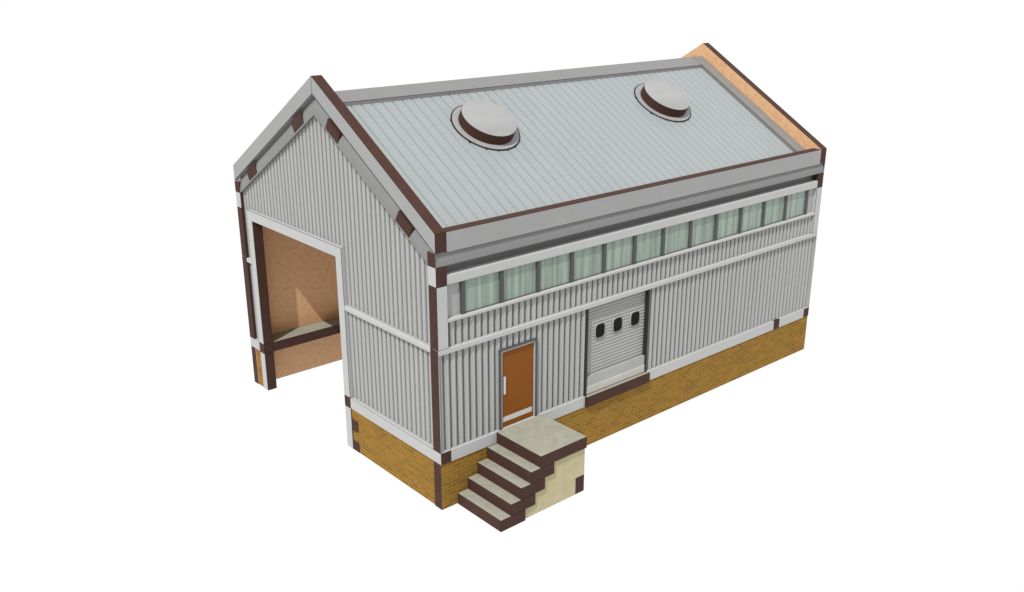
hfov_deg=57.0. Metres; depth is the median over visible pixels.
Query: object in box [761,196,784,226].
window
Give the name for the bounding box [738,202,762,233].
window
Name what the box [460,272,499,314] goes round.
window
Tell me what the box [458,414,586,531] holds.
entrance steps
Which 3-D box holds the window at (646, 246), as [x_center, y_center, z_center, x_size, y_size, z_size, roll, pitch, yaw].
[3.665,-1.384,25.836,1.175,0.823,0.188,-16,25,-38]
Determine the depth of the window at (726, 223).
27.98 m
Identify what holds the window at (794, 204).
in the industrial shed
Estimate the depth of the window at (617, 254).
25.08 m
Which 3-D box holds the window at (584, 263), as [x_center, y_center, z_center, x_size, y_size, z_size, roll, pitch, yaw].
[1.887,-0.873,24.387,1.175,0.823,0.188,-16,25,-38]
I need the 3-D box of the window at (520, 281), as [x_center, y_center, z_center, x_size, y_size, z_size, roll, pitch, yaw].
[0.109,-0.362,22.937,1.175,0.823,0.188,-16,25,-38]
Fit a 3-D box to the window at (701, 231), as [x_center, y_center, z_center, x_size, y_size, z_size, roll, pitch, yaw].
[5.442,-1.896,27.286,1.175,0.823,0.188,-16,25,-38]
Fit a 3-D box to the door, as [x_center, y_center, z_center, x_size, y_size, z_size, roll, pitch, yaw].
[0.108,2.190,23.812,1.252,2.171,0.218,-16,25,-38]
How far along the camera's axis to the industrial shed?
25.35 m
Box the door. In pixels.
[498,337,537,429]
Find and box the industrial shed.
[233,43,826,509]
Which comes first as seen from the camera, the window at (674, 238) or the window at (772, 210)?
the window at (674, 238)
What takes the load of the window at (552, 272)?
in the industrial shed
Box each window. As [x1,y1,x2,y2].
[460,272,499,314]
[499,262,535,302]
[535,253,569,292]
[570,244,602,282]
[602,236,632,272]
[632,229,661,264]
[660,222,688,255]
[688,215,714,248]
[713,208,738,240]
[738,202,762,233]
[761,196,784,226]
[783,191,805,220]

